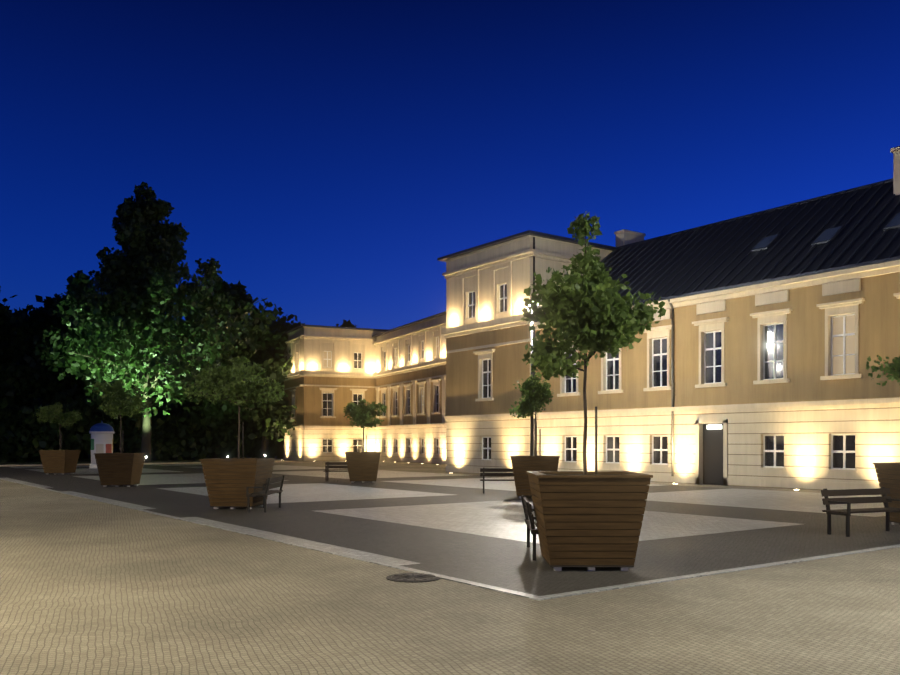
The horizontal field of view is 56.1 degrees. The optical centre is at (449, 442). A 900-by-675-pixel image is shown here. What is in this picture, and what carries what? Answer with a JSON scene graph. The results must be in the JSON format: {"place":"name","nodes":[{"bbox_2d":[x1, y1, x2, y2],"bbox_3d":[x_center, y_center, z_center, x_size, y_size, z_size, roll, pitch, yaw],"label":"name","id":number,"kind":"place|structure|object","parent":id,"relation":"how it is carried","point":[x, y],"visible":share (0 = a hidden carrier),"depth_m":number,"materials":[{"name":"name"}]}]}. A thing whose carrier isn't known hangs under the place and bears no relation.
{"place":"outdoors","nodes":[
{"label":"outdoors","id":0,"kind":"place"},
{"bbox_2d":[0,455,298,466],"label":"park lawn","id":1,"kind":"structure","parent":0,"point":[81,462],"depth_m":73.28,"materials":[{"name":"green plant"}]},
{"bbox_2d":[0,286,58,411],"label":"park tree","id":2,"kind":"object","parent":1,"relation":"on","point":[32,399],"visible":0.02,"depth_m":94.22,"materials":[{"name":"green plant"}]},
{"bbox_2d":[0,295,58,407],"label":"park tree","id":3,"kind":"object","parent":1,"relation":"on","point":[14,338],"visible":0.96,"depth_m":78.11,"materials":[{"name":"green plant"}]},
{"bbox_2d":[7,270,152,459],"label":"park tree","id":4,"kind":"object","parent":1,"relation":"on","point":[69,384],"visible":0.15,"depth_m":82.31,"materials":[{"name":"green plant"}]},
{"bbox_2d":[34,181,259,462],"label":"park tree","id":5,"kind":"object","parent":1,"relation":"on","point":[139,281],"visible":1,"depth_m":69.62,"materials":[{"name":"green plant"}]},
{"bbox_2d":[155,268,260,457],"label":"park tree","id":6,"kind":"object","parent":1,"relation":"on","point":[237,290],"visible":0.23,"depth_m":83.57,"materials":[{"name":"green plant"}]},
{"bbox_2d":[0,452,899,674],"bbox_3d":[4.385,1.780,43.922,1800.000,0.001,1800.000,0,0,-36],"label":"ground","id":7,"kind":"structure","parent":0,"point":[89,587],"depth_m":8.76,"materials":[{"name":"beige stone"}]},
{"bbox_2d":[30,394,212,450],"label":"park shrubs","id":8,"kind":"object","parent":7,"relation":"on","point":[172,411],"depth_m":136.62,"materials":[{"name":"green plant"}]},
{"bbox_2d":[0,379,283,462],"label":"park shrubs","id":9,"kind":"object","parent":7,"relation":"on","point":[25,434],"visible":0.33,"depth_m":78.75,"materials":[{"name":"green plant"}]},
{"bbox_2d":[138,315,191,420],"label":"park tree","id":10,"kind":"object","parent":7,"relation":"on","point":[160,409],"visible":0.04,"depth_m":115.01,"materials":[{"name":"green plant"}]},
{"bbox_2d":[196,297,296,457],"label":"park tree","id":11,"kind":"object","parent":7,"relation":"on","point":[269,341],"visible":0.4,"depth_m":82.96,"materials":[{"name":"green plant"}]},
{"bbox_2d":[247,307,304,331],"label":"park tree","id":12,"kind":"object","parent":7,"relation":"on","point":[290,317],"depth_m":92.33,"materials":[{"name":"green plant"}]},
{"bbox_2d":[336,320,356,327],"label":"park tree","id":13,"kind":"object","parent":7,"relation":"on","point":[346,323],"depth_m":106.73,"materials":[{"name":"green plant"}]},
{"bbox_2d":[386,573,440,582],"bbox_3d":[-0.475,1.769,11.044,0.720,0.021,0.720,0,0,-36],"label":"manhole","id":14,"kind":"object","parent":7,"relation":"on","point":[412,577],"visible":0.92,"depth_m":10.96,"materials":[{"name":"black metal"}]},
{"bbox_2d":[281,146,899,489],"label":"palace","id":15,"kind":"structure","parent":7,"relation":"on","point":[743,361],"depth_m":37.36,"materials":[{"name":"beige paint"}]},
{"bbox_2d":[0,464,899,600],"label":"plaza paving","id":16,"kind":"structure","parent":0,"point":[461,528],"depth_m":18.40,"materials":[{"name":"grey stone"}]},
{"bbox_2d":[38,450,80,474],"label":"planter","id":17,"kind":"object","parent":16,"relation":"on","point":[63,462],"visible":0.96,"depth_m":46.03,"materials":[{"name":"brown wood"}]},
{"bbox_2d":[33,402,82,449],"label":"planter tree","id":18,"kind":"object","parent":17,"relation":"in","point":[54,412],"visible":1,"depth_m":46.38,"materials":[{"name":"green plant"}]},
{"bbox_2d":[89,421,114,467],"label":"advert column","id":19,"kind":"structure","parent":16,"relation":"on","point":[101,433],"depth_m":56.94,"materials":[{"name":"white"}]},
{"bbox_2d":[94,453,145,486],"bbox_3d":[-13.215,1.112,33.858,1.560,1.335,1.560,0,0,-3],"label":"planter","id":20,"kind":"object","parent":16,"relation":"on","point":[117,469],"visible":0.98,"depth_m":33.22,"materials":[{"name":"brown wood"}]},
{"bbox_2d":[91,380,148,452],"bbox_3d":[-13.090,-0.967,33.827,2.203,3.093,2.169,0,0,-36],"label":"planter tree","id":21,"kind":"object","parent":20,"relation":"in","point":[120,404],"visible":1,"depth_m":33.59,"materials":[{"name":"green plant"}]},
{"bbox_2d":[200,458,275,508],"bbox_3d":[-5.700,1.112,22.791,1.560,1.335,1.560,0,0,6],"label":"planter","id":22,"kind":"object","parent":16,"relation":"on","point":[228,481],"visible":0.94,"depth_m":22.15,"materials":[{"name":"brown wood"}]},
{"bbox_2d":[183,355,287,458],"bbox_3d":[-5.804,-0.886,22.704,2.634,2.934,2.924,0,0,-36],"label":"planter tree","id":23,"kind":"object","parent":22,"relation":"in","point":[240,387],"visible":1,"depth_m":22.35,"materials":[{"name":"green plant"}]},
{"bbox_2d":[246,475,284,512],"bbox_3d":[-4.797,1.337,22.032,0.603,0.884,1.800,0,0,2],"label":"bench","id":24,"kind":"object","parent":16,"relation":"on","point":[264,492],"visible":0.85,"depth_m":21.47,"materials":[{"name":"black metal"}]},
{"bbox_2d":[323,462,347,480],"bbox_3d":[-4.818,1.337,38.426,1.800,0.884,0.603,0,0,2],"label":"bench","id":25,"kind":"object","parent":16,"relation":"on","point":[327,467],"visible":0.62,"depth_m":38.63,"materials":[{"name":"black metal"}]},
{"bbox_2d":[345,452,380,482],"bbox_3d":[-3.832,1.112,37.335,1.560,1.335,1.560,0,0,-4],"label":"planter","id":26,"kind":"object","parent":16,"relation":"on","point":[363,467],"visible":0.96,"depth_m":36.67,"materials":[{"name":"brown wood"}]},
{"bbox_2d":[343,398,386,451],"bbox_3d":[-3.856,-0.677,37.376,2.026,2.515,1.884,0,0,-36],"label":"planter tree","id":27,"kind":"object","parent":26,"relation":"in","point":[358,415],"visible":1,"depth_m":37.01,"materials":[{"name":"green plant"}]},
{"bbox_2d":[480,468,513,493],"bbox_3d":[1.950,1.337,29.314,1.800,0.884,0.603,0,0,2],"label":"bench","id":28,"kind":"object","parent":16,"relation":"on","point":[483,470],"visible":0.52,"depth_m":29.52,"materials":[{"name":"black metal"}]},
{"bbox_2d":[521,495,538,560],"bbox_3d":[1.465,1.337,13.419,0.603,0.884,1.800,0,0,2],"label":"bench","id":29,"kind":"object","parent":16,"relation":"on","point":[530,521],"visible":0.33,"depth_m":12.62,"materials":[{"name":"black metal"}]},
{"bbox_2d":[524,299,537,455],"bbox_3d":[3.171,-1.870,32.689,0.600,7.300,0.600,0,0,-36],"label":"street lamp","id":30,"kind":"object","parent":16,"relation":"on","point":[531,434],"visible":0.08,"depth_m":32.64,"materials":[{"name":"grey metal"}]},
{"bbox_2d":[510,455,559,497],"bbox_3d":[2.746,1.112,27.094,1.560,1.335,1.560,0,0,7],"label":"planter","id":31,"kind":"object","parent":16,"relation":"on","point":[521,465],"visible":0.52,"depth_m":26.42,"materials":[{"name":"brown wood"}]},
{"bbox_2d":[509,372,552,455],"bbox_3d":[2.732,-0.835,27.089,1.511,2.830,1.590,0,0,-36],"label":"planter tree","id":32,"kind":"object","parent":31,"relation":"in","point":[536,400],"visible":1,"depth_m":26.87,"materials":[{"name":"green plant"}]},
{"bbox_2d":[526,471,652,570],"bbox_3d":[1.947,1.112,12.117,1.560,1.335,1.560,0,0,0],"label":"planter","id":33,"kind":"object","parent":16,"relation":"on","point":[590,520],"visible":0.98,"depth_m":11.46,"materials":[{"name":"brown wood"}]},
{"bbox_2d":[521,211,665,474],"bbox_3d":[1.966,-1.386,12.201,2.222,3.933,2.100,0,0,-36],"label":"planter tree","id":34,"kind":"object","parent":33,"relation":"in","point":[591,310],"visible":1,"depth_m":11.74,"materials":[{"name":"green plant"}]},
{"bbox_2d":[821,487,899,536],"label":"bench","id":35,"kind":"object","parent":16,"relation":"on","point":[849,501],"visible":0.92,"depth_m":16.35,"materials":[{"name":"brown wood"}]},
{"bbox_2d":[873,462,899,524],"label":"planter","id":36,"kind":"object","parent":16,"relation":"on","point":[888,475],"visible":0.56,"depth_m":17.85,"materials":[{"name":"brown wood"}]},
{"bbox_2d":[866,355,899,385],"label":"planter tree","id":37,"kind":"object","parent":36,"relation":"in","point":[893,369],"visible":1,"depth_m":17.88,"materials":[{"name":"green plant"}]},
{"bbox_2d":[0,0,899,329],"label":"sky","id":38,"kind":"structure","parent":0,"point":[327,154],"materials":[{"name":"blue"}]}
]}

